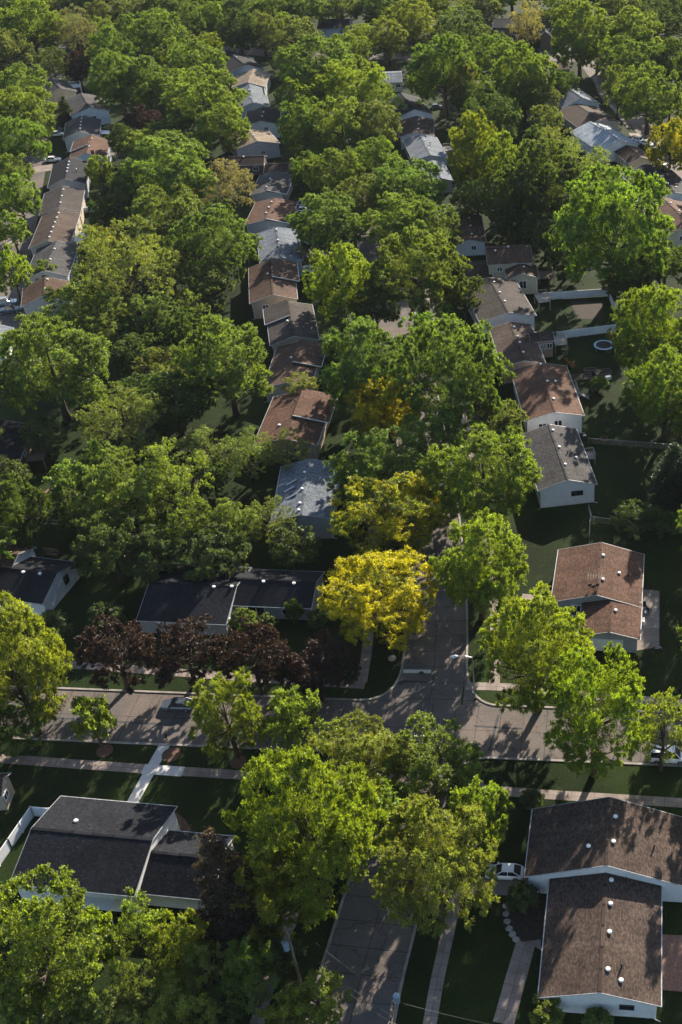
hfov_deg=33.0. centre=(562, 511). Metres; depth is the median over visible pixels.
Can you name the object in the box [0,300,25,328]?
driveway
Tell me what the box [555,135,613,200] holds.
tree
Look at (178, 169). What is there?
tree
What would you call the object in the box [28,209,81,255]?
house
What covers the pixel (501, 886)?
driveway
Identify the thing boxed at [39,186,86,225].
house
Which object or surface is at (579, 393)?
deck
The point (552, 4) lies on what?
tree
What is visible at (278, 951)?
tree
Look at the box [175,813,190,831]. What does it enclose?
mulch bed
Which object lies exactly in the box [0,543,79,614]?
house
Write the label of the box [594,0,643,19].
tree
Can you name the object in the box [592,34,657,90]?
tree
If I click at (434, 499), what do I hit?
tree
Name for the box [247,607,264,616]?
window
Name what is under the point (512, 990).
front path
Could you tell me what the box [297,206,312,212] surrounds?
parked car
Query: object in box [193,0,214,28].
tree
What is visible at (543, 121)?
tree
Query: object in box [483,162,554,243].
tree
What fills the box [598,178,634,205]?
tree
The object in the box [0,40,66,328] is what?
side road
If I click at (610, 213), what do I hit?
tree
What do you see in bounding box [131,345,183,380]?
tree
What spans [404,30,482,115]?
tree
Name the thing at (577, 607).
window
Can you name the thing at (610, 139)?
house
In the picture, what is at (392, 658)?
utility cover
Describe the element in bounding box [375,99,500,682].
pavement
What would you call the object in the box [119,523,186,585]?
tree
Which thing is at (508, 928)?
edging stone
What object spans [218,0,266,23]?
tree
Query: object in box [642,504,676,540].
shrub
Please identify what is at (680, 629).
tree
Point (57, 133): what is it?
parked car
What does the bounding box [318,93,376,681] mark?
pavement
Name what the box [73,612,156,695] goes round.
tree
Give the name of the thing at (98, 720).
tree
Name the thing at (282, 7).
tree
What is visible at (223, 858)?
tree
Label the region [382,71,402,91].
house
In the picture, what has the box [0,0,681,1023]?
ground
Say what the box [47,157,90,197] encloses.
house
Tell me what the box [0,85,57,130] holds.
tree
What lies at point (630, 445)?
chain link fence
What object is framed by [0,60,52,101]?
tree
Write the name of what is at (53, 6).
tree
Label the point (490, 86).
tree
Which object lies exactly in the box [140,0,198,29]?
tree
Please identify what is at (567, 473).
house
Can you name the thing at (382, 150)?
tree
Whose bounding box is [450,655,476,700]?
street lamp
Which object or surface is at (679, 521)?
tree
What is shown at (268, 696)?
kerb
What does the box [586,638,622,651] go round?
door
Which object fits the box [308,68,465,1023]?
road
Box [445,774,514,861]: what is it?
tree
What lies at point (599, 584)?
house
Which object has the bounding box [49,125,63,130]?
parked car
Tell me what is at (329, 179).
tree
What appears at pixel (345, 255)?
tree
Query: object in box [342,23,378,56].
tree
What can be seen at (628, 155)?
house
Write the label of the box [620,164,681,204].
house
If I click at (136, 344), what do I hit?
tree
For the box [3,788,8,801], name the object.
window
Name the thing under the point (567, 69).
house
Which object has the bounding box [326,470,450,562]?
tree
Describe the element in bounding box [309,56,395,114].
tree
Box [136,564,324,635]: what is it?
house
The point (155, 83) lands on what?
tree
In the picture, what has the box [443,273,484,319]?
tree
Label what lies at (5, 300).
parked car
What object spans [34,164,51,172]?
driveway
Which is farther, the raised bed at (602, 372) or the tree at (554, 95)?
the tree at (554, 95)
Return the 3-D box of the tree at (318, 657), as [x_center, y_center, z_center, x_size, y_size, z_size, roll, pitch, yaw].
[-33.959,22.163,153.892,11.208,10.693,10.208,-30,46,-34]
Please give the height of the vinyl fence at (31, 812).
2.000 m
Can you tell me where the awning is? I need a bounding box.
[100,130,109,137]
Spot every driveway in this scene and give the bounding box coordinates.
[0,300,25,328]
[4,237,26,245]
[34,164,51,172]
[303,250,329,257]
[412,876,528,894]
[538,49,586,60]
[629,133,653,143]
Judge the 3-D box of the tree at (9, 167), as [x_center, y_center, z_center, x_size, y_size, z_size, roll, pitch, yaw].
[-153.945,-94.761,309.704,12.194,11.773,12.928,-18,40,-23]
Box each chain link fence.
[588,438,679,448]
[588,504,681,532]
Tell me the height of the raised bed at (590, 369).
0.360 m
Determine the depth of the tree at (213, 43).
416.47 m
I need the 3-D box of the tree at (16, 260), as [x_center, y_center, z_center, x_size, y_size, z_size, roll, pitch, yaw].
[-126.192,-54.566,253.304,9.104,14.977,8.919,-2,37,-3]
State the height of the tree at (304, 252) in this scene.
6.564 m
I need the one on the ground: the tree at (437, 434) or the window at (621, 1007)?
the tree at (437, 434)
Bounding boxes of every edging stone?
[503,911,508,916]
[504,919,510,924]
[505,925,512,931]
[509,931,515,937]
[512,936,518,942]
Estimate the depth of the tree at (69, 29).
415.83 m
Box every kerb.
[6,132,407,700]
[12,737,372,1019]
[360,77,679,713]
[394,756,681,1022]
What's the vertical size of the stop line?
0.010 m
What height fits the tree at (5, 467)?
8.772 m
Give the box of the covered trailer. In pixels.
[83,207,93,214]
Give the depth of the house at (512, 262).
262.02 m
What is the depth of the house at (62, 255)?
266.47 m
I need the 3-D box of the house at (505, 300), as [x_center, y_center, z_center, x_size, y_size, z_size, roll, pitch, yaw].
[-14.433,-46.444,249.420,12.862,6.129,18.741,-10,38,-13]
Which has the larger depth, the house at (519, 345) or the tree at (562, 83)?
the tree at (562, 83)
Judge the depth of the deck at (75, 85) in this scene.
385.70 m
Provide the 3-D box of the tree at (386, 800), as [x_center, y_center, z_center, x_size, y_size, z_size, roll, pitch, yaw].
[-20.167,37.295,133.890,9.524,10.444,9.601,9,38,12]
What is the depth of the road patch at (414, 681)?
159.60 m
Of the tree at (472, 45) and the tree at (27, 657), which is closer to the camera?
the tree at (27, 657)
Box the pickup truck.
[0,303,22,314]
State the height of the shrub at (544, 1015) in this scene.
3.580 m
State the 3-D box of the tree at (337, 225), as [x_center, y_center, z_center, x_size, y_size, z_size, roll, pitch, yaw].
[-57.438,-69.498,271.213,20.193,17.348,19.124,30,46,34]
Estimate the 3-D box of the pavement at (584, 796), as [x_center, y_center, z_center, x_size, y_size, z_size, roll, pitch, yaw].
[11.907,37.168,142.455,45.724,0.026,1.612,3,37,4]
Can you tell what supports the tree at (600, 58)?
on the ground
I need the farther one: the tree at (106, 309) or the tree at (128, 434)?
the tree at (106, 309)
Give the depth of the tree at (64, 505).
181.17 m
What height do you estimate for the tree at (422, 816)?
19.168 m
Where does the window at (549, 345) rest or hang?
in the house at (519, 345)
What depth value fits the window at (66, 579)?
174.53 m
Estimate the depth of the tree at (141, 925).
120.02 m
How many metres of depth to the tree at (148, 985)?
115.87 m
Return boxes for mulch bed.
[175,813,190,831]
[509,896,545,941]
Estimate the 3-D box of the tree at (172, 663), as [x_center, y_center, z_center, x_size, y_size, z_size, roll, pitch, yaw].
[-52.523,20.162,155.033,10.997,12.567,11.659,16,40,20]
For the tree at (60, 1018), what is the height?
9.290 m
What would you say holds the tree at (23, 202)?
on the ground
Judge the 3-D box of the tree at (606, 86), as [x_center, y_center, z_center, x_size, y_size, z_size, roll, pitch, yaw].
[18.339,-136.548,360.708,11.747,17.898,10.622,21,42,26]
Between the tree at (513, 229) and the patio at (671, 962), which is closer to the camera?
the patio at (671, 962)
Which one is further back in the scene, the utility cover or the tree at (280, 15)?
the tree at (280, 15)
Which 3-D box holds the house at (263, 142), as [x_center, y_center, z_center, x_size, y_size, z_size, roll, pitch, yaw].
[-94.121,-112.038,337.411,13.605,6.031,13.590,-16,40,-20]
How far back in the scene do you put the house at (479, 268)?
263.75 m
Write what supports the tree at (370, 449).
on the ground
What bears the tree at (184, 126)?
on the ground
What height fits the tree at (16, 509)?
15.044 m
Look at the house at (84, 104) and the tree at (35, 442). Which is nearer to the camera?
the tree at (35, 442)
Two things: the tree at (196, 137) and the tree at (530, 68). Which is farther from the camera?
the tree at (530, 68)
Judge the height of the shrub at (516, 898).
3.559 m
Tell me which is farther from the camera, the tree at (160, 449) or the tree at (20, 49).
the tree at (20, 49)
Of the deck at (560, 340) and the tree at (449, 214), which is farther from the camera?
the tree at (449, 214)
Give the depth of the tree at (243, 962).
115.48 m
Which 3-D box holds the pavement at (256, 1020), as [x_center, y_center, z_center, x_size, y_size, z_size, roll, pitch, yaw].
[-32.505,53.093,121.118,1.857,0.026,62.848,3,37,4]
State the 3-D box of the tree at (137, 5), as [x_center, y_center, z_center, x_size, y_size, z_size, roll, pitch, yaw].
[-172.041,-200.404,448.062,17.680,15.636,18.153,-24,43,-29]
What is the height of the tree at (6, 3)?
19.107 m
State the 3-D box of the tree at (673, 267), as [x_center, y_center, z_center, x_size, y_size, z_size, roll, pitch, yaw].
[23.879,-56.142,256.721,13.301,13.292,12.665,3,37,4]
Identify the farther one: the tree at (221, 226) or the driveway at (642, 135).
the driveway at (642, 135)
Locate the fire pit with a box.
[599,436,607,442]
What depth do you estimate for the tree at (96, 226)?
272.13 m
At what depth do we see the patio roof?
127.82 m
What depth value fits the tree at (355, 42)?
394.12 m
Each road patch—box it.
[56,717,161,724]
[402,680,425,682]
[474,725,521,729]
[488,715,499,750]
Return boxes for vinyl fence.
[0,806,48,865]
[548,289,616,308]
[557,324,615,337]
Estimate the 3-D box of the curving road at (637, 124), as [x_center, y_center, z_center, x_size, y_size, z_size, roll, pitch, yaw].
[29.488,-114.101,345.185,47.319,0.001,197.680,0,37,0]
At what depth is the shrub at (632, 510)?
183.04 m
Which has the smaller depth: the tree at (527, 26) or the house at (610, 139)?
the house at (610, 139)
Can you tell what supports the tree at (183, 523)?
on the ground
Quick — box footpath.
[593,77,630,127]
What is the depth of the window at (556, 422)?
210.34 m
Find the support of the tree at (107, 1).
on the ground
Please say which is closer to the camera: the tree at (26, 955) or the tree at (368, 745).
the tree at (26, 955)
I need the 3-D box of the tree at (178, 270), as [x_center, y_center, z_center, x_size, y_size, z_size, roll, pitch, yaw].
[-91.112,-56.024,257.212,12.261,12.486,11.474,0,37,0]
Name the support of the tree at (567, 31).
on the ground
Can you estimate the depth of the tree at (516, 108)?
342.66 m
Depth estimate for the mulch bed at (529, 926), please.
128.50 m
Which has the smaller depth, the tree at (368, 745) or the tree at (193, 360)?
the tree at (368, 745)
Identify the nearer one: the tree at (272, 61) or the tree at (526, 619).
the tree at (526, 619)
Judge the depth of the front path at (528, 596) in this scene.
174.43 m
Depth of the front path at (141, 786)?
145.29 m
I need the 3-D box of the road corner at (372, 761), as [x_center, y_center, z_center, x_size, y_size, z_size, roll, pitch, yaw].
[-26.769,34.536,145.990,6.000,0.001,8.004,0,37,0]
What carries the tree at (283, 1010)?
on the ground
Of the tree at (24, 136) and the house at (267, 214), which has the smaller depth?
the house at (267, 214)
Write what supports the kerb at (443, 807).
on the ground
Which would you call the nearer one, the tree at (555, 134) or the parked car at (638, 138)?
the tree at (555, 134)
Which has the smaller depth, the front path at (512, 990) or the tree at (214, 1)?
the front path at (512, 990)
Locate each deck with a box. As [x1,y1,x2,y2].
[25,441,52,470]
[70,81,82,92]
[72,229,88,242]
[108,149,117,161]
[443,143,452,152]
[534,289,550,310]
[537,267,554,281]
[553,331,566,354]
[573,380,589,399]
[584,447,595,464]
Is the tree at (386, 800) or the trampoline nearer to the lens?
the tree at (386, 800)
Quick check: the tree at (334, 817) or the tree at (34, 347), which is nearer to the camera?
the tree at (334, 817)
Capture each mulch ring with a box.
[96,744,112,756]
[161,747,180,761]
[230,755,246,767]
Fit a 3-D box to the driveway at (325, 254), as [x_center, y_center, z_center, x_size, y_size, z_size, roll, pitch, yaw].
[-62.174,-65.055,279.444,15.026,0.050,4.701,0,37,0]
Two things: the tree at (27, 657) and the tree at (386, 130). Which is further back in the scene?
the tree at (386, 130)
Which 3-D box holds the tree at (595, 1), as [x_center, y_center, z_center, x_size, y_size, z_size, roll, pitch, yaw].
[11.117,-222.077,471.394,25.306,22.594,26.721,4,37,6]
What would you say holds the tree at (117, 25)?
on the ground
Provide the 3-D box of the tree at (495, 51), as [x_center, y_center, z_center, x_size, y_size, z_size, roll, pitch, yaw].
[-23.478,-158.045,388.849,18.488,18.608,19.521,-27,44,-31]
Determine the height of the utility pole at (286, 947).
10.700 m
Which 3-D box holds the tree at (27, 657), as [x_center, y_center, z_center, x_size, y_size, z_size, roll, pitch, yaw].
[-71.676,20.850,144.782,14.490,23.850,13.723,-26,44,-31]
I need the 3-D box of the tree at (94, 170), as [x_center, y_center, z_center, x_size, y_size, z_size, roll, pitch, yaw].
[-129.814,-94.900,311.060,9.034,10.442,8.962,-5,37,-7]
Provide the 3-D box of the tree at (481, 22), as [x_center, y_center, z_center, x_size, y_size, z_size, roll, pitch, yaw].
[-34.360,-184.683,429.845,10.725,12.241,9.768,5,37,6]
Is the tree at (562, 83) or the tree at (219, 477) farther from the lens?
the tree at (562, 83)
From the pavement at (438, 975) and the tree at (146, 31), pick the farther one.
the tree at (146, 31)
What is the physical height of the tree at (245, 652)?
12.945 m
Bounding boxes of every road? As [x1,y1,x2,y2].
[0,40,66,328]
[1,687,681,763]
[103,41,667,59]
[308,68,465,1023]
[581,60,681,177]
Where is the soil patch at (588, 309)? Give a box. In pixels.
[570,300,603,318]
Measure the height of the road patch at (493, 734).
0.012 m
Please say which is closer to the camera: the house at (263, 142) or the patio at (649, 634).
the patio at (649, 634)
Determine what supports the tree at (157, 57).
on the ground
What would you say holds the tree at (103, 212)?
on the ground
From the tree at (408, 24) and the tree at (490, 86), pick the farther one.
the tree at (408, 24)
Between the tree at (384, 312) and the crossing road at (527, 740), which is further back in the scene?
the tree at (384, 312)
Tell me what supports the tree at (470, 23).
on the ground
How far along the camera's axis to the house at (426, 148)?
326.40 m
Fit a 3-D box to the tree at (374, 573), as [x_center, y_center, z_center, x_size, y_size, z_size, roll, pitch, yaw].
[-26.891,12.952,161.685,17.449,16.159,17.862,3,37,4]
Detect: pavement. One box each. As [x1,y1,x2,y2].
[0,659,365,688]
[0,754,341,784]
[249,833,323,1023]
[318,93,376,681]
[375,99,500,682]
[423,780,483,1023]
[465,682,681,706]
[479,785,681,807]
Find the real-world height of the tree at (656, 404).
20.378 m
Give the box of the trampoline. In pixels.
[594,340,612,350]
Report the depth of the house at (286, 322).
239.23 m
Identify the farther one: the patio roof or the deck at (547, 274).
the deck at (547, 274)
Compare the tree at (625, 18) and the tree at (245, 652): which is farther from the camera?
the tree at (625, 18)
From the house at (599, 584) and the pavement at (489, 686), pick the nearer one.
the pavement at (489, 686)
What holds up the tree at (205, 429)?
on the ground
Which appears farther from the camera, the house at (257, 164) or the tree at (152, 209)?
the house at (257, 164)
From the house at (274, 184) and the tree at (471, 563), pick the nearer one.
the tree at (471, 563)
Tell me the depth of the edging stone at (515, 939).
126.70 m
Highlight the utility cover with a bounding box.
[388,655,395,660]
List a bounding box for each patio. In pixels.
[620,589,658,652]
[662,934,681,991]
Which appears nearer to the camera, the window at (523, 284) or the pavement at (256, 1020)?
the pavement at (256, 1020)
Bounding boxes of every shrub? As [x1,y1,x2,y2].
[30,608,73,644]
[87,601,126,633]
[227,606,259,634]
[256,611,279,626]
[283,598,304,623]
[306,607,328,629]
[504,878,540,913]
[518,788,544,809]
[528,993,564,1023]
[580,1007,614,1023]
[588,376,608,389]
[608,498,651,537]
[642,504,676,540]
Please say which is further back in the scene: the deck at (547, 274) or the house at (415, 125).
the house at (415, 125)
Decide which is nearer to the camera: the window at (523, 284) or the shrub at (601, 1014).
the shrub at (601, 1014)
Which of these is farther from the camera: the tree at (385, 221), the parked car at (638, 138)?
the parked car at (638, 138)
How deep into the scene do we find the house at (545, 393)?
214.51 m
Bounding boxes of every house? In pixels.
[0,324,13,361]
[0,419,32,484]
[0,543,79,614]
[0,772,14,809]
[11,796,234,912]
[21,277,73,315]
[26,240,80,284]
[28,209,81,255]
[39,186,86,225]
[40,77,76,107]
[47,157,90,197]
[62,115,102,151]
[66,93,110,124]
[70,134,112,171]
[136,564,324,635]
[220,50,264,85]
[223,155,290,175]
[227,128,280,158]
[232,69,270,95]
[236,84,269,119]
[245,107,281,137]
[245,197,297,239]
[248,257,299,319]
[249,171,292,205]
[254,388,336,459]
[258,227,303,275]
[263,300,319,352]
[265,339,324,402]
[271,459,339,540]
[317,19,353,38]
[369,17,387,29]
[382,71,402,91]
[386,93,432,122]
[399,116,433,149]
[403,134,452,192]
[451,214,486,255]
[462,260,491,280]
[466,277,536,338]
[484,244,539,293]
[489,321,554,384]
[493,18,552,49]
[511,362,584,432]
[521,424,597,507]
[524,797,681,1021]
[544,84,599,113]
[551,542,644,652]
[556,61,569,76]
[557,104,619,130]
[570,121,639,162]
[614,145,651,170]
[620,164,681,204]
[640,198,681,246]
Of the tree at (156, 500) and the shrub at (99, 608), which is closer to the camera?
the shrub at (99, 608)
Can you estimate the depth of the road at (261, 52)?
429.88 m
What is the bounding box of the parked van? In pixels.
[649,744,681,763]
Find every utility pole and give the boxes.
[280,923,302,983]
[388,992,399,1023]
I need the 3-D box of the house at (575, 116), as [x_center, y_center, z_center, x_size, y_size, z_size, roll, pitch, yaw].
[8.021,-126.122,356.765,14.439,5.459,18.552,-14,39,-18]
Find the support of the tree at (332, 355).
on the ground
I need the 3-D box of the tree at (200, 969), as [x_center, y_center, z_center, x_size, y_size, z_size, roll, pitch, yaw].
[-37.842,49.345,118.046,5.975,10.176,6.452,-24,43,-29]
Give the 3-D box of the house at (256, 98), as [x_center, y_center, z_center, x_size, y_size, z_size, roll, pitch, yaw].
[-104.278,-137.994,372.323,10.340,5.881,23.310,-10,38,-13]
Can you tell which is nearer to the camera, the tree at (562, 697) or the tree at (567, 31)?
the tree at (562, 697)
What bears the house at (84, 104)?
on the ground
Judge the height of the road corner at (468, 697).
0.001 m
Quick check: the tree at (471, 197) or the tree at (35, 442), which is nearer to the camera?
the tree at (35, 442)
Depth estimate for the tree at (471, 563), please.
161.15 m
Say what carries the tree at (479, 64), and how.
on the ground
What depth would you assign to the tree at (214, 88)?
336.76 m
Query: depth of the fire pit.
210.51 m
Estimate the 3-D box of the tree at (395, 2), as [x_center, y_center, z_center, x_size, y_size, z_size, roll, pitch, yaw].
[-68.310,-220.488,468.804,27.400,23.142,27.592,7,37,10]
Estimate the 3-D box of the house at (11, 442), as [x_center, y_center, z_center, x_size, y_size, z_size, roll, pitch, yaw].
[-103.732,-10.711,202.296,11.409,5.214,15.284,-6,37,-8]
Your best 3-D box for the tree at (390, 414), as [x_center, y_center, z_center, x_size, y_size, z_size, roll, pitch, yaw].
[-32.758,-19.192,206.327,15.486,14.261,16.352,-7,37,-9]
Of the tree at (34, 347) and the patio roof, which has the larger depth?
the tree at (34, 347)
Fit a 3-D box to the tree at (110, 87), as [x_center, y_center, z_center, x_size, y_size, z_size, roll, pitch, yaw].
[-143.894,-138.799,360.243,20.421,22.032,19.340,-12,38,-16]
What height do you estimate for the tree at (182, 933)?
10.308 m
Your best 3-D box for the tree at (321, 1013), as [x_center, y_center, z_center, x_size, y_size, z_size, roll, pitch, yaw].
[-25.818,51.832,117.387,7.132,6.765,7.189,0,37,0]
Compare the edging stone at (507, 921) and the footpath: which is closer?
the edging stone at (507, 921)
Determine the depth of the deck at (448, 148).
338.11 m
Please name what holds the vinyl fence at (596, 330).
on the ground
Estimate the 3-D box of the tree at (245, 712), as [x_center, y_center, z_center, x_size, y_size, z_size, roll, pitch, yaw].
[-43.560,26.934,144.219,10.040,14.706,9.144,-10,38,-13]
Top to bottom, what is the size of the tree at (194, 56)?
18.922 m
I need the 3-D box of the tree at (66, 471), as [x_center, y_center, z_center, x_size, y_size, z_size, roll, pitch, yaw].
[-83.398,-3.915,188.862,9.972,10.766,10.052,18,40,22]
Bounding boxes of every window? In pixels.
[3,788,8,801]
[63,573,69,585]
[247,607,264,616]
[519,281,526,288]
[547,343,552,348]
[554,420,561,425]
[570,605,580,615]
[571,490,582,495]
[619,1004,634,1010]
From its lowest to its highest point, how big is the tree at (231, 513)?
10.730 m
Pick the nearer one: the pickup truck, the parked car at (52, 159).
the pickup truck
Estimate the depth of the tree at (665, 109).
361.20 m
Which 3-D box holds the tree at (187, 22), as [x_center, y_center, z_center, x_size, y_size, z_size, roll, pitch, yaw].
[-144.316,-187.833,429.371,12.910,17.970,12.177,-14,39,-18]
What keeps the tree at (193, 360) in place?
on the ground
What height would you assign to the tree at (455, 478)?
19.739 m
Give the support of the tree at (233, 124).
on the ground
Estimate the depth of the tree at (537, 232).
270.77 m
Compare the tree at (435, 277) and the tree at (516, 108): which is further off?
the tree at (516, 108)
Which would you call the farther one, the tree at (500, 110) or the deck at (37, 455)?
the tree at (500, 110)
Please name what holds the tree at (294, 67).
on the ground
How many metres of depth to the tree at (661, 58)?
376.77 m
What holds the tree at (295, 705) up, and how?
on the ground
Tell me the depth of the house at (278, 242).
271.31 m
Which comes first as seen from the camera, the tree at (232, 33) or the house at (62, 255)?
the house at (62, 255)
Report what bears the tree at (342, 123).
on the ground
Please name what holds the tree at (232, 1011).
on the ground
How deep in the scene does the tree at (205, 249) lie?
253.53 m
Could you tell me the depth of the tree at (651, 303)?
216.46 m
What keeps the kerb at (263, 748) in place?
on the ground
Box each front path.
[127,745,168,801]
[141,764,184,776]
[493,939,540,1023]
[522,594,550,600]
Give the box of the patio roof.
[82,896,116,922]
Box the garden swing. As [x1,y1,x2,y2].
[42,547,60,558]
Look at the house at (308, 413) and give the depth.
208.87 m
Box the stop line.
[403,669,430,672]
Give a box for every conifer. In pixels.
[56,96,72,127]
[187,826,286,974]
[640,441,681,525]
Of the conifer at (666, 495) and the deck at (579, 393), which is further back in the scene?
the deck at (579, 393)
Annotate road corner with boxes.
[368,666,403,702]
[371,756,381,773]
[463,663,490,705]
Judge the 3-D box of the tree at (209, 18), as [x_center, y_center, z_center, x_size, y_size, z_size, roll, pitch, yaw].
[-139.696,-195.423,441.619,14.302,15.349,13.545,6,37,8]
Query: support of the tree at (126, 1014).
on the ground
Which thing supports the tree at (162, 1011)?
on the ground
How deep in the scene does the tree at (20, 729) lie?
144.83 m
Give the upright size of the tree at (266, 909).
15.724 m
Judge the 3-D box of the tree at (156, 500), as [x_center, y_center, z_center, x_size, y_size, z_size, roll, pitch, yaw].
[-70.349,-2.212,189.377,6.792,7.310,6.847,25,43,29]
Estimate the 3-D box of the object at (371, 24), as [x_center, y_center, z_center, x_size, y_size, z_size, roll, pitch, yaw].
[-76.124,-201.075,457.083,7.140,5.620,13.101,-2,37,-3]
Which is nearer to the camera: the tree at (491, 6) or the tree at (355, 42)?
the tree at (355, 42)
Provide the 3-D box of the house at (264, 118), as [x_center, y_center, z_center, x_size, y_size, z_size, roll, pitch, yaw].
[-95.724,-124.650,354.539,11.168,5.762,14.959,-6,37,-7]
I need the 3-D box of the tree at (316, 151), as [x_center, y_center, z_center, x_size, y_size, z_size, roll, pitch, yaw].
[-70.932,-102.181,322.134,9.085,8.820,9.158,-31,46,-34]
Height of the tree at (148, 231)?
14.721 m
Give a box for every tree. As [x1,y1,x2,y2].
[0,0,30,23]
[0,0,66,58]
[0,27,33,73]
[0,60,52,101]
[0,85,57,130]
[0,115,51,165]
[0,153,35,192]
[0,154,18,182]
[0,168,42,230]
[0,210,32,253]
[0,241,33,301]
[0,312,111,422]
[0,455,32,496]
[0,471,54,551]
[0,525,16,559]
[0,590,74,736]
[0,692,46,759]
[0,863,120,1023]
[0,958,93,1023]
[18,110,55,142]
[18,414,67,458]
[23,273,129,353]
[29,0,74,18]
[29,258,57,280]
[31,46,69,78]
[41,458,100,509]
[49,3,98,53]
[52,486,103,539]
[56,904,122,970]
[61,0,105,15]
[62,13,89,42]
[62,49,92,90]
[69,506,155,584]
[69,694,117,745]
[71,214,180,318]
[71,381,180,460]
[71,446,182,536]
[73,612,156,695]
[75,981,148,1023]
[76,0,126,8]
[76,438,131,486]
[82,223,121,256]
[83,0,119,36]
[83,154,114,190]
[84,44,99,61]
[87,14,118,41]
[87,24,136,73]
[87,48,149,114]
[87,193,120,228]
[104,123,135,157]
[105,172,146,226]
[107,886,167,957]
[108,54,182,119]
[108,332,165,378]
[108,945,165,1011]
[109,372,155,416]
[110,13,140,41]
[114,0,156,26]
[117,131,218,219]
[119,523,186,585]
[122,8,187,64]
[122,103,160,131]
[122,128,161,160]
[123,217,177,271]
[123,290,173,346]
[125,182,203,241]
[129,128,194,163]
[129,370,219,435]
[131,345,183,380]
[131,437,214,517]
[131,490,171,513]
[138,969,223,1023]
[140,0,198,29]
[143,120,172,137]
[143,246,195,291]
[144,613,230,690]
[146,908,215,979]
[151,235,197,274]
[151,365,187,407]
[152,35,190,73]
[158,305,203,347]
[160,63,249,141]
[160,108,203,140]
[161,497,222,561]
[164,97,185,118]
[165,38,228,80]
[166,203,263,289]
[168,289,210,329]
[168,313,275,416]
[170,423,242,476]
[173,2,206,47]
[173,259,234,314]
[175,522,251,581]
[177,31,198,49]
[180,131,215,159]
[181,940,232,1000]
[185,666,267,762]
[185,982,245,1023]
[189,158,257,206]
[192,1,229,40]
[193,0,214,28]
[194,101,251,155]
[194,460,231,497]
[197,31,223,52]
[197,210,227,242]
[198,0,223,6]
[199,497,260,556]
[202,196,234,231]
[212,615,293,695]
[213,426,281,482]
[214,7,258,53]
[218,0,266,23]
[219,935,280,1014]
[221,744,390,933]
[223,838,317,952]
[235,494,298,544]
[246,0,300,31]
[246,9,280,55]
[249,919,308,977]
[252,989,308,1023]
[256,426,312,470]
[262,15,324,53]
[262,684,328,752]
[266,520,321,569]
[269,50,285,73]
[272,32,358,102]
[273,76,313,119]
[273,627,361,702]
[274,11,299,44]
[275,93,335,158]
[280,370,319,393]
[284,187,371,260]
[284,966,353,1023]
[287,0,333,28]
[289,150,327,192]
[289,245,313,264]
[297,146,366,202]
[297,708,415,809]
[301,240,379,327]
[305,95,375,161]
[305,145,327,163]
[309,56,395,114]
[316,544,438,652]
[317,312,413,419]
[320,0,361,20]
[321,330,354,364]
[322,424,438,519]
[324,32,373,69]
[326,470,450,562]
[336,173,389,231]
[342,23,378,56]
[343,373,427,441]
[347,134,402,184]
[348,100,403,156]
[350,0,394,23]
[352,280,400,330]
[354,79,407,125]
[360,188,436,257]
[362,15,408,65]
[362,775,429,852]
[364,226,472,323]
[366,156,447,216]
[369,792,500,938]
[380,0,410,12]
[381,710,485,812]
[384,0,442,51]
[389,313,515,443]
[393,198,464,258]
[393,404,470,473]
[395,310,456,374]
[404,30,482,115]
[407,0,460,30]
[409,485,441,517]
[417,422,542,533]
[428,507,528,620]
[433,5,491,51]
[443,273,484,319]
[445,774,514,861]
[446,109,497,200]
[448,32,484,62]
[448,61,480,103]
[449,177,499,216]
[452,82,497,113]
[457,0,506,31]
[458,93,523,148]
[463,21,487,41]
[465,58,485,81]
[467,30,525,87]
[474,580,595,714]
[475,74,495,95]
[478,129,529,208]
[479,399,528,443]
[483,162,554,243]
[485,93,522,131]
[489,39,558,120]
[490,208,533,244]
[496,0,533,17]
[502,131,592,222]
[505,0,544,47]
[508,77,563,120]
[519,213,563,260]
[523,124,548,148]
[527,104,564,132]
[532,125,580,154]
[537,641,652,783]
[538,0,583,28]
[542,224,592,277]
[548,0,612,79]
[548,69,580,94]
[548,162,675,300]
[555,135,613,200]
[575,34,615,73]
[583,0,601,11]
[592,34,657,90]
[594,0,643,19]
[594,255,657,303]
[598,5,665,55]
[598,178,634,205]
[600,64,635,119]
[604,326,633,357]
[609,281,681,381]
[611,61,681,134]
[621,344,681,441]
[632,0,681,41]
[635,41,668,56]
[636,686,681,770]
[641,0,650,14]
[643,239,681,285]
[645,115,681,170]
[648,0,681,31]
[648,35,681,89]
[656,90,678,120]
[672,108,681,133]
[676,504,681,550]
[676,627,681,650]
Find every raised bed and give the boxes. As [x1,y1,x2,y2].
[570,372,592,381]
[584,367,595,371]
[594,368,611,375]
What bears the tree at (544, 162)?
on the ground
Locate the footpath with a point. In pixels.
(614, 109)
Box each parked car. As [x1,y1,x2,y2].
[0,296,16,305]
[44,156,60,161]
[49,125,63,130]
[51,130,63,136]
[160,697,192,711]
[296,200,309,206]
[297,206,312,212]
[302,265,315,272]
[429,103,442,108]
[485,862,523,881]
[632,136,643,141]
[639,139,652,145]
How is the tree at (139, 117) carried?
on the ground
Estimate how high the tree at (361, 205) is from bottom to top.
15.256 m

